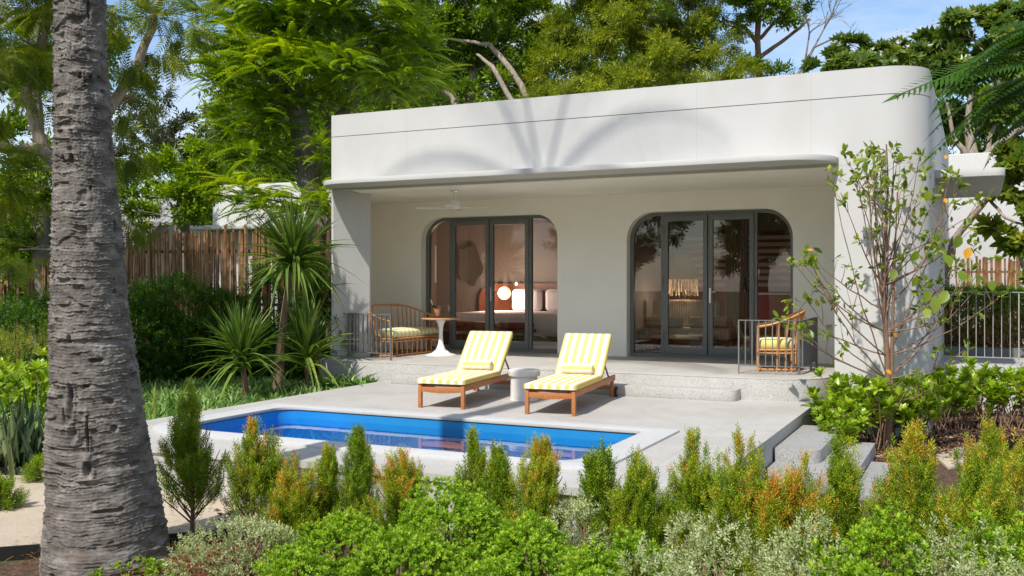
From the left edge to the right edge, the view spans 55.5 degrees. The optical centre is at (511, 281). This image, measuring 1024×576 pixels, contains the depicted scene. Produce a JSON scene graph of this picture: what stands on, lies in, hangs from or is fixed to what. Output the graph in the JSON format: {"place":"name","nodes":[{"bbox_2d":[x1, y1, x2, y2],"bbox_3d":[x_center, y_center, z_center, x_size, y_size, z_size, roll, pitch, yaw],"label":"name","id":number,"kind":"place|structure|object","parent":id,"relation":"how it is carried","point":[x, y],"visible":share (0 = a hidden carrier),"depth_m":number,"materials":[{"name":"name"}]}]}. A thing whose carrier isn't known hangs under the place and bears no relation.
{"place":"outdoors","nodes":[
{"label":"outdoors","id":0,"kind":"place"},
{"bbox_2d":[119,196,202,335],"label":"grey roofed house","id":1,"kind":"structure","parent":0,"point":[161,229],"depth_m":34.20,"materials":[{"name":"wood"}]},
{"bbox_2d":[0,475,486,546],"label":"path","id":2,"kind":"structure","parent":0,"point":[20,524],"depth_m":8.01,"materials":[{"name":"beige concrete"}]},
{"bbox_2d":[154,376,230,531],"bbox_3d":[-2.482,1.349,7.577,0.620,1.253,0.635,0,0,-36],"label":"conical shrub","id":3,"kind":"object","parent":2,"relation":"on","point":[189,456],"visible":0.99,"depth_m":7.47,"materials":[{"name":"green plant"}]},
{"bbox_2d":[0,323,1021,563],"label":"ground","id":4,"kind":"structure","parent":0,"point":[3,562],"depth_m":11.26,"materials":[{"name":"soil"}]},
{"bbox_2d":[0,281,50,375],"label":"garden shrub","id":5,"kind":"object","parent":4,"relation":"on","point":[27,312],"visible":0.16,"depth_m":16.67,"materials":[{"name":"green plant"}]},
{"bbox_2d":[0,347,50,417],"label":"garden shrub","id":6,"kind":"object","parent":4,"relation":"on","point":[16,378],"visible":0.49,"depth_m":12.27,"materials":[{"name":"green plant"}]},
{"bbox_2d":[0,16,165,356],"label":"broadleaf tree","id":7,"kind":"object","parent":4,"relation":"on","point":[35,238],"visible":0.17,"depth_m":21.88,"materials":[{"name":"green plant"}]},
{"bbox_2d":[0,0,230,289],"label":"acacia tree","id":8,"kind":"object","parent":4,"relation":"on","point":[27,64],"visible":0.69,"depth_m":13.59,"materials":[{"name":"green plant"}]},
{"bbox_2d":[126,277,204,384],"bbox_3d":[-6.307,0.972,15.997,2.336,2.194,1.906,0,0,26],"label":"garden shrub","id":9,"kind":"object","parent":4,"relation":"on","point":[146,324],"visible":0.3,"depth_m":15.67,"materials":[{"name":"green plant"}]},
{"bbox_2d":[113,75,230,191],"bbox_3d":[-13.983,-3.149,38.883,4.174,10.271,5.553,0,0,26],"label":"broadleaf tree","id":10,"kind":"object","parent":4,"relation":"on","point":[171,129],"visible":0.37,"depth_m":38.89,"materials":[{"name":"green plant"}]},
{"bbox_2d":[119,134,227,339],"bbox_3d":[-7.974,-0.786,22.757,2.680,5.558,2.567,0,0,-17],"label":"broadleaf tree","id":11,"kind":"object","parent":4,"relation":"on","point":[179,186],"visible":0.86,"depth_m":22.59,"materials":[{"name":"green plant"}]},
{"bbox_2d":[0,371,348,451],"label":"groundcover","id":12,"kind":"object","parent":4,"relation":"on","point":[262,389],"visible":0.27,"depth_m":14.05,"materials":[{"name":"green plant"}]},
{"bbox_2d":[126,267,225,383],"bbox_3d":[-6.127,0.917,16.561,2.581,2.364,2.138,0,0,26],"label":"garden shrub","id":13,"kind":"object","parent":4,"relation":"on","point":[160,294],"visible":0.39,"depth_m":16.08,"materials":[{"name":"green plant"}]},
{"bbox_2d":[140,304,255,381],"bbox_3d":[-5.364,1.204,16.409,2.016,1.799,1.758,0,0,26],"label":"garden shrub","id":14,"kind":"object","parent":4,"relation":"on","point":[198,323],"visible":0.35,"depth_m":16.00,"materials":[{"name":"green plant"}]},
{"bbox_2d":[126,224,330,373],"bbox_3d":[-5.095,0.479,17.112,4.103,2.987,0.188,0,0,14],"label":"bamboo fence","id":15,"kind":"object","parent":4,"relation":"on","point":[210,251],"visible":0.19,"depth_m":17.16,"materials":[{"name":"wood"}]},
{"bbox_2d":[193,283,263,377],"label":"garden shrub","id":16,"kind":"object","parent":4,"relation":"on","point":[225,295],"visible":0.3,"depth_m":16.48,"materials":[{"name":"green plant"}]},
{"bbox_2d":[182,296,297,402],"bbox_3d":[-3.869,1.086,13.754,1.778,1.828,1.759,0,0,26],"label":"dracaena","id":17,"kind":"object","parent":4,"relation":"on","point":[240,338],"visible":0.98,"depth_m":13.59,"materials":[{"name":"green plant"}]},
{"bbox_2d":[190,182,330,349],"bbox_3d":[-4.423,-0.350,27.970,7.280,4.650,5.600,0,0,19],"label":"neighbouring villa","id":18,"kind":"object","parent":4,"relation":"on","point":[219,224],"visible":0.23,"depth_m":26.64,"materials":[{"name":"paint"}]},
{"bbox_2d":[231,248,290,378],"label":"garden shrub","id":19,"kind":"object","parent":4,"relation":"on","point":[257,295],"visible":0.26,"depth_m":16.55,"materials":[{"name":"green plant"}]},
{"bbox_2d":[218,196,362,389],"bbox_3d":[-3.386,0.325,14.964,2.136,3.345,2.070,0,0,26],"label":"dracaena","id":20,"kind":"object","parent":4,"relation":"on","point":[292,249],"visible":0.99,"depth_m":14.71,"materials":[{"name":"green plant"}]},
{"bbox_2d":[235,288,364,390],"bbox_3d":[-3.319,1.004,14.928,2.103,1.952,2.201,0,0,-11],"label":"dracaena","id":21,"kind":"object","parent":4,"relation":"on","point":[304,333],"visible":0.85,"depth_m":14.71,"materials":[{"name":"green plant"}]},
{"bbox_2d":[169,0,468,354],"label":"flame tree","id":22,"kind":"object","parent":4,"relation":"on","point":[292,25],"visible":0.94,"depth_m":18.68,"materials":[{"name":"green plant"}]},
{"bbox_2d":[194,0,448,182],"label":"broadleaf tree","id":23,"kind":"object","parent":4,"relation":"on","point":[280,175],"visible":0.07,"depth_m":29.89,"materials":[{"name":"green plant"}]},
{"bbox_2d":[0,50,708,323],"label":"distant woods","id":24,"kind":"object","parent":4,"relation":"on","point":[27,256],"visible":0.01,"depth_m":45.20,"materials":[{"name":"green plant"}]},
{"bbox_2d":[152,403,678,470],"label":"swimming pool","id":25,"kind":"structure","parent":4,"relation":"in","point":[433,435],"depth_m":10.70,"materials":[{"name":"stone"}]},
{"bbox_2d":[392,0,573,109],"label":"broadleaf tree","id":26,"kind":"object","parent":4,"relation":"on","point":[502,27],"visible":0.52,"depth_m":25.36,"materials":[{"name":"green plant"}]},
{"bbox_2d":[152,413,818,547],"bbox_3d":[-0.222,1.807,11.212,6.390,0.436,6.570,0,0,26],"label":"deck base","id":27,"kind":"object","parent":4,"relation":"on","point":[768,455],"visible":0.02,"depth_m":8.96,"materials":[{"name":"stone"}]},
{"bbox_2d":[146,381,818,500],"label":"pool deck","id":28,"kind":"structure","parent":27,"relation":"on","point":[768,422],"depth_m":11.18,"materials":[{"name":"concrete"}]},
{"bbox_2d":[417,331,512,409],"bbox_3d":[-0.522,1.102,12.661,0.686,0.847,2.100,0,0,19],"label":"sun lounger","id":29,"kind":"object","parent":28,"relation":"on","point":[493,346],"visible":0.93,"depth_m":12.79,"materials":[{"name":"fabric"}]},
{"bbox_2d":[391,373,740,400],"bbox_3d":[0.574,1.454,13.614,5.170,0.138,0.350,0,0,26],"label":"front step","id":30,"kind":"object","parent":28,"relation":"on","point":[683,392],"visible":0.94,"depth_m":12.82,"materials":[{"name":"concrete"}]},
{"bbox_2d":[524,333,618,415],"bbox_3d":[0.762,1.102,12.079,0.686,0.847,2.100,0,0,19],"label":"sun lounger","id":31,"kind":"object","parent":28,"relation":"on","point":[585,348],"visible":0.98,"depth_m":12.29,"materials":[{"name":"fabric"}]},
{"bbox_2d":[0,416,1023,575],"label":"planting bed","id":32,"kind":"object","parent":4,"relation":"on","point":[947,477],"depth_m":7.19,"materials":[{"name":"soil"}]},
{"bbox_2d":[39,0,173,575],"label":"palm tree","id":33,"kind":"object","parent":32,"relation":"on","point":[103,502],"visible":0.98,"depth_m":6.55,"materials":[{"name":"grey plant"}]},
{"bbox_2d":[157,512,311,575],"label":"rounded bush","id":34,"kind":"object","parent":32,"relation":"on","point":[244,561],"visible":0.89,"depth_m":6.35,"materials":[{"name":"green plant"}]},
{"bbox_2d":[210,415,289,527],"bbox_3d":[-2.000,1.492,7.468,0.602,0.968,0.516,0,0,26],"label":"conical shrub","id":35,"kind":"object","parent":32,"relation":"on","point":[258,474],"visible":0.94,"depth_m":7.39,"materials":[{"name":"green plant"}]},
{"bbox_2d":[0,467,510,561],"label":"edging strip","id":36,"kind":"object","parent":32,"relation":"on","point":[19,552],"visible":0.1,"depth_m":6.94,"materials":[{"name":"plastic"}]},
{"bbox_2d":[257,449,328,549],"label":"conical shrub","id":37,"kind":"object","parent":32,"relation":"on","point":[295,507],"visible":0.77,"depth_m":7.08,"materials":[{"name":"green plant"}]},
{"bbox_2d":[251,542,341,575],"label":"rounded bush","id":38,"kind":"object","parent":32,"relation":"on","point":[292,558],"visible":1,"depth_m":5.70,"materials":[{"name":"green plant"}]},
{"bbox_2d":[308,438,350,541],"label":"conical shrub","id":39,"kind":"object","parent":32,"relation":"on","point":[328,470],"visible":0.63,"depth_m":7.27,"materials":[{"name":"green plant"}]},
{"bbox_2d":[293,506,390,575],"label":"rounded bush","id":40,"kind":"object","parent":32,"relation":"on","point":[332,533],"visible":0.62,"depth_m":6.16,"materials":[{"name":"green plant"}]},
{"bbox_2d":[331,421,381,527],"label":"conical shrub","id":41,"kind":"object","parent":32,"relation":"on","point":[358,471],"visible":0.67,"depth_m":7.26,"materials":[{"name":"green plant"}]},
{"bbox_2d":[353,442,450,558],"bbox_3d":[-0.790,1.575,6.949,0.680,0.857,0.703,0,0,26],"label":"conical shrub","id":42,"kind":"object","parent":32,"relation":"on","point":[395,490],"visible":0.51,"depth_m":6.88,"materials":[{"name":"green plant"}]},
{"bbox_2d":[339,520,465,575],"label":"rounded bush","id":43,"kind":"object","parent":32,"relation":"on","point":[423,546],"visible":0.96,"depth_m":5.38,"materials":[{"name":"green plant"}]},
{"bbox_2d":[384,475,523,575],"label":"rounded bush","id":44,"kind":"object","parent":32,"relation":"on","point":[479,504],"visible":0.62,"depth_m":6.00,"materials":[{"name":"green plant"}]},
{"bbox_2d":[450,423,490,560],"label":"conical shrub","id":45,"kind":"object","parent":32,"relation":"on","point":[476,457],"visible":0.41,"depth_m":6.82,"materials":[{"name":"green plant"}]},
{"bbox_2d":[446,547,526,575],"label":"rounded bush","id":46,"kind":"object","parent":32,"relation":"on","point":[502,565],"visible":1,"depth_m":4.88,"materials":[{"name":"green plant"}]},
{"bbox_2d":[476,436,515,544],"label":"conical shrub","id":47,"kind":"object","parent":32,"relation":"on","point":[497,488],"visible":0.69,"depth_m":6.66,"materials":[{"name":"green plant"}]},
{"bbox_2d":[474,509,581,575],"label":"rounded bush","id":48,"kind":"object","parent":32,"relation":"on","point":[556,549],"visible":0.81,"depth_m":5.19,"materials":[{"name":"green plant"}]},
{"bbox_2d":[502,431,589,575],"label":"conical shrub","id":49,"kind":"object","parent":32,"relation":"on","point":[537,477],"visible":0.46,"depth_m":6.50,"materials":[{"name":"green plant"}]},
{"bbox_2d":[542,493,611,575],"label":"rounded bush","id":50,"kind":"object","parent":32,"relation":"on","point":[587,512],"visible":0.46,"depth_m":5.99,"materials":[{"name":"green plant"}]},
{"bbox_2d":[554,535,626,575],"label":"rounded bush","id":51,"kind":"object","parent":32,"relation":"on","point":[590,562],"visible":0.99,"depth_m":4.66,"materials":[{"name":"green plant"}]},
{"bbox_2d":[568,436,623,575],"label":"conical shrub","id":52,"kind":"object","parent":32,"relation":"on","point":[599,472],"visible":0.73,"depth_m":6.42,"materials":[{"name":"green plant"}]},
{"bbox_2d":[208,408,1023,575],"bbox_3d":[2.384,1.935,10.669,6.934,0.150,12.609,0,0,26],"label":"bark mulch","id":53,"kind":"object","parent":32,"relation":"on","point":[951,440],"visible":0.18,"depth_m":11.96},
{"bbox_2d":[588,444,684,575],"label":"conical shrub","id":54,"kind":"object","parent":32,"relation":"on","point":[634,502],"visible":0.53,"depth_m":6.08,"materials":[{"name":"green plant"}]},
{"bbox_2d":[605,523,671,575],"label":"rounded bush","id":55,"kind":"object","parent":32,"relation":"on","point":[628,542],"visible":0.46,"depth_m":4.94,"materials":[{"name":"green plant"}]},
{"bbox_2d":[605,530,696,575],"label":"rounded bush","id":56,"kind":"object","parent":32,"relation":"on","point":[656,560],"visible":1,"depth_m":4.58,"materials":[{"name":"green plant"}]},
{"bbox_2d":[657,426,720,568],"bbox_3d":[1.190,1.455,6.264,0.595,1.088,0.560,0,0,-13],"label":"conical shrub","id":57,"kind":"object","parent":32,"relation":"on","point":[690,482],"visible":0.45,"depth_m":6.21,"materials":[{"name":"green plant"}]},
{"bbox_2d":[659,509,734,575],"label":"rounded bush","id":58,"kind":"object","parent":32,"relation":"on","point":[672,531],"visible":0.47,"depth_m":5.50,"materials":[{"name":"green plant"}]},
{"bbox_2d":[677,422,770,575],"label":"conical shrub","id":59,"kind":"object","parent":32,"relation":"on","point":[733,499],"visible":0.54,"depth_m":5.90,"materials":[{"name":"green plant"}]},
{"bbox_2d":[664,507,790,575],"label":"rounded bush","id":60,"kind":"object","parent":32,"relation":"on","point":[694,553],"visible":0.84,"depth_m":4.85,"materials":[{"name":"green plant"}]},
{"bbox_2d":[741,466,794,575],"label":"conical shrub","id":61,"kind":"object","parent":32,"relation":"on","point":[773,515],"visible":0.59,"depth_m":5.57,"materials":[{"name":"green plant"}]},
{"bbox_2d":[744,506,855,575],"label":"rounded bush","id":62,"kind":"object","parent":32,"relation":"on","point":[790,532],"visible":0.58,"depth_m":4.76,"materials":[{"name":"green plant"}]},
{"bbox_2d":[747,447,854,575],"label":"conical shrub","id":63,"kind":"object","parent":32,"relation":"on","point":[799,496],"visible":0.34,"depth_m":5.63,"materials":[{"name":"green plant"}]},
{"bbox_2d":[805,538,884,575],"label":"rounded bush","id":64,"kind":"object","parent":32,"relation":"on","point":[864,568],"visible":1,"depth_m":4.20,"materials":[{"name":"green plant"}]},
{"bbox_2d":[817,423,882,571],"bbox_3d":[1.973,1.406,5.775,0.428,1.139,0.496,0,0,26],"label":"conical shrub","id":65,"kind":"object","parent":32,"relation":"on","point":[844,484],"visible":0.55,"depth_m":5.75,"materials":[{"name":"green plant"}]},
{"bbox_2d":[830,498,942,575],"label":"rounded bush","id":66,"kind":"object","parent":32,"relation":"on","point":[876,532],"visible":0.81,"depth_m":4.60,"materials":[{"name":"green plant"}]},
{"bbox_2d":[772,141,1007,449],"bbox_3d":[4.389,0.136,11.252,2.582,3.645,1.789,0,0,4],"label":"young tree","id":67,"kind":"object","parent":32,"relation":"on","point":[889,353],"visible":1,"depth_m":11.15,"materials":[{"name":"green plant"}]},
{"bbox_2d":[856,415,957,574],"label":"conical shrub","id":68,"kind":"object","parent":32,"relation":"on","point":[911,487],"visible":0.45,"depth_m":5.50,"materials":[{"name":"green plant"}]},
{"bbox_2d":[898,373,951,446],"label":"glossy shrub","id":69,"kind":"object","parent":32,"relation":"on","point":[936,412],"visible":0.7,"depth_m":11.50,"materials":[{"name":"green plant"}]},
{"bbox_2d":[879,512,979,575],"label":"rounded bush","id":70,"kind":"object","parent":32,"relation":"on","point":[960,543],"visible":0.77,"depth_m":4.46,"materials":[{"name":"green plant"}]},
{"bbox_2d":[883,3,1023,169],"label":"palm tree","id":71,"kind":"object","parent":32,"relation":"on","point":[1008,92],"visible":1,"depth_m":8.58,"materials":[{"name":"green plant"}]},
{"bbox_2d":[918,430,1023,575],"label":"conical shrub","id":72,"kind":"object","parent":32,"relation":"on","point":[975,486],"visible":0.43,"depth_m":5.23,"materials":[{"name":"green plant"}]},
{"bbox_2d":[940,499,1021,575],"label":"rounded bush","id":73,"kind":"object","parent":32,"relation":"on","point":[988,534],"visible":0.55,"depth_m":4.59,"materials":[{"name":"green plant"}]},
{"bbox_2d":[938,517,1023,575],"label":"rounded bush","id":74,"kind":"object","parent":32,"relation":"on","point":[964,568],"visible":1,"depth_m":4.04,"materials":[{"name":"green plant"}]},
{"bbox_2d":[959,365,1015,429],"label":"glossy shrub","id":75,"kind":"object","parent":32,"relation":"on","point":[991,397],"visible":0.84,"depth_m":12.86,"materials":[{"name":"green plant"}]},
{"bbox_2d":[978,408,1017,499],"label":"conical shrub","id":76,"kind":"object","parent":32,"relation":"on","point":[996,445],"visible":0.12,"depth_m":6.63,"materials":[{"name":"green plant"}]},
{"bbox_2d":[994,426,1023,573],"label":"conical shrub","id":77,"kind":"object","parent":32,"relation":"on","point":[1017,478],"visible":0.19,"depth_m":5.38,"materials":[{"name":"green plant"}]},
{"bbox_2d":[366,0,702,105],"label":"broadleaf tree","id":78,"kind":"object","parent":4,"relation":"on","point":[624,57],"visible":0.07,"depth_m":31.28,"materials":[{"name":"green plant"}]},
{"bbox_2d":[320,360,830,400],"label":"terrace","id":79,"kind":"structure","parent":4,"relation":"on","point":[774,390],"depth_m":12.98,"materials":[{"name":"concrete"}]},
{"bbox_2d":[320,348,834,379],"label":"terrace paving","id":80,"kind":"structure","parent":79,"relation":"on","point":[694,367],"depth_m":14.63,"materials":[{"name":"concrete"}]},
{"bbox_2d":[347,313,391,360],"bbox_3d":[-2.369,0.880,15.719,0.463,0.730,1.091,0,0,-31],"label":"terrace railing","id":81,"kind":"object","parent":80,"relation":"on","point":[353,327],"visible":0.95,"depth_m":15.59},
{"bbox_2d":[368,304,438,357],"bbox_3d":[-1.919,0.817,16.745,0.722,0.857,1.594,0,0,30],"label":"rattan loveseat","id":82,"kind":"object","parent":80,"relation":"on","point":[415,332],"visible":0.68,"depth_m":16.70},
{"bbox_2d":[738,317,817,374],"bbox_3d":[3.924,0.880,13.441,1.718,0.730,0.632,0,0,-36],"label":"terrace railing","id":83,"kind":"object","parent":80,"relation":"on","point":[809,354],"visible":0.97,"depth_m":13.12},
{"bbox_2d":[757,309,805,371],"bbox_3d":[3.793,0.817,13.737,0.662,0.857,0.814,0,0,14],"label":"rattan armchair","id":84,"kind":"object","parent":80,"relation":"on","point":[794,315],"visible":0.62,"depth_m":13.49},
{"bbox_2d":[515,0,699,98],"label":"feathery tree","id":85,"kind":"object","parent":4,"relation":"on","point":[618,23],"visible":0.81,"depth_m":23.51,"materials":[{"name":"green plant"}]},
{"bbox_2d":[324,65,1004,438],"bbox_3d":[2.368,-0.360,17.927,11.880,4.670,9.620,0,0,26],"label":"villa","id":86,"kind":"object","parent":4,"relation":"on","point":[600,201],"visible":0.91,"depth_m":14.94,"materials":[{"name":"paint"}]},
{"bbox_2d":[450,219,489,346],"bbox_3d":[-0.762,0.040,17.638,0.782,2.311,0.086,0,0,26],"label":"door","id":87,"kind":"structure","parent":86,"relation":"in","point":[454,343],"depth_m":17.69,"materials":[{"name":"grey metal"}]},
{"bbox_2d":[456,283,556,343],"bbox_3d":[0.350,0.641,20.485,3.470,1.200,2.350,0,0,26],"label":"bed","id":88,"kind":"object","parent":86,"relation":"on","point":[545,322],"visible":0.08,"depth_m":19.74,"materials":[{"name":"fabric"}]},
{"bbox_2d":[490,218,528,349],"bbox_3d":[-0.049,0.040,17.277,0.782,2.311,0.121,0,0,26],"label":"door","id":89,"kind":"structure","parent":86,"relation":"in","point":[514,345],"depth_m":17.24,"materials":[{"name":"grey metal"}]},
{"bbox_2d":[669,251,698,296],"bbox_3d":[3.209,-0.563,18.299,0.591,1.684,0.581,0,0,26],"label":"pendant lamp","id":90,"kind":"object","parent":86,"relation":"hanging from","point":[682,267],"visible":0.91,"depth_m":18.11,"materials":[{"name":"fabric"}]},
{"bbox_2d":[662,214,707,355],"bbox_3d":[2.828,0.051,15.918,0.744,2.289,0.086,0,0,26],"label":"door","id":91,"kind":"structure","parent":86,"relation":"in","point":[677,350],"depth_m":15.89,"materials":[{"name":"grey metal"}]},
{"bbox_2d":[708,212,754,356],"bbox_3d":[3.506,0.051,15.573,0.744,2.289,0.121,0,0,26],"label":"door","id":92,"kind":"structure","parent":86,"relation":"in","point":[712,351],"depth_m":15.61,"materials":[{"name":"grey metal"}]},
{"bbox_2d":[677,233,790,342],"bbox_3d":[5.566,0.136,19.277,4.719,2.210,0.100,0,0,26],"label":"slatted panel","id":93,"kind":"object","parent":86,"relation":"on","point":[774,275],"visible":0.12,"depth_m":19.57,"materials":[{"name":"wood"}]},
{"bbox_2d":[725,219,747,342],"bbox_3d":[4.516,-0.077,19.573,0.470,2.596,0.076,0,0,26],"label":"curtain","id":94,"kind":"object","parent":86,"relation":"hanging from","point":[736,265],"visible":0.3,"depth_m":19.57,"materials":[{"name":"fabric"}]},
{"bbox_2d":[614,0,771,85],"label":"feathery tree","id":95,"kind":"object","parent":4,"relation":"on","point":[710,53],"visible":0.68,"depth_m":23.93,"materials":[{"name":"green plant"}]},
{"bbox_2d":[713,0,818,78],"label":"crooked tree","id":96,"kind":"object","parent":4,"relation":"on","point":[787,16],"visible":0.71,"depth_m":24.77,"materials":[{"name":"green plant"}]},
{"bbox_2d":[775,425,839,463],"bbox_3d":[3.178,1.815,10.370,0.430,0.320,1.750,0,0,26],"label":"stone step","id":97,"kind":"object","parent":4,"relation":"on","point":[811,437],"visible":0.4,"depth_m":9.90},
{"bbox_2d":[767,442,874,492],"bbox_3d":[3.226,1.880,10.042,0.800,0.190,2.000,0,0,26],"label":"stone step","id":98,"kind":"object","parent":4,"relation":"on","point":[867,450],"visible":0.3,"depth_m":9.51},
{"bbox_2d":[798,28,932,72],"bbox_3d":[7.982,-1.878,21.941,2.808,7.713,2.276,0,0,-33],"label":"frangipani tree","id":99,"kind":"object","parent":4,"relation":"on","point":[896,51],"visible":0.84,"depth_m":21.68,"materials":[{"name":"green plant"}]},
{"bbox_2d":[848,374,917,451],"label":"glossy shrub","id":100,"kind":"object","parent":4,"relation":"on","point":[884,401],"visible":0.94,"depth_m":11.09,"materials":[{"name":"green plant"}]},
{"bbox_2d":[908,0,1023,153],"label":"frangipani tree","id":101,"kind":"object","parent":4,"relation":"on","point":[948,48],"visible":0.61,"depth_m":29.55,"materials":[{"name":"green plant"}]},
{"bbox_2d":[949,152,1023,340],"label":"neighbouring villa wall","id":102,"kind":"structure","parent":4,"relation":"on","point":[968,160],"depth_m":24.38,"materials":[{"name":"paint"}]},
{"bbox_2d":[955,256,1023,339],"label":"bamboo fence","id":103,"kind":"object","parent":4,"relation":"on","point":[1010,272],"visible":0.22,"depth_m":22.57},
{"bbox_2d":[0,0,1023,195],"label":"sky","id":104,"kind":"structure","parent":0,"point":[878,19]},
{"bbox_2d":[637,300,744,349],"bbox_3d":[3.279,0.791,17.756,1.730,0.900,1.060,0,0,26],"label":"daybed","id":105,"kind":"object","parent":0,"point":[686,310],"visible":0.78,"depth_m":17.63,"materials":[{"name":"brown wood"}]},
{"bbox_2d":[758,292,790,334],"bbox_3d":[6.128,0.726,18.459,2.940,1.030,0.650,0,0,26],"label":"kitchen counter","id":106,"kind":"object","parent":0,"point":[769,303],"visible":0.17,"depth_m":18.69,"materials":[{"name":"red paint"}]},
{"bbox_2d":[940,339,1023,365],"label":"walkway","id":107,"kind":"structure","parent":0,"point":[1005,361],"depth_m":15.79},
{"bbox_2d":[944,281,1023,347],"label":"hedge","id":108,"kind":"object","parent":107,"relation":"on","point":[994,308],"visible":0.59,"depth_m":17.41,"materials":[{"name":"green plant"}]},
{"bbox_2d":[945,138,1023,345],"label":"frangipani tree","id":109,"kind":"object","parent":107,"relation":"on","point":[1011,244],"visible":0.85,"depth_m":16.79,"materials":[{"name":"green plant"}]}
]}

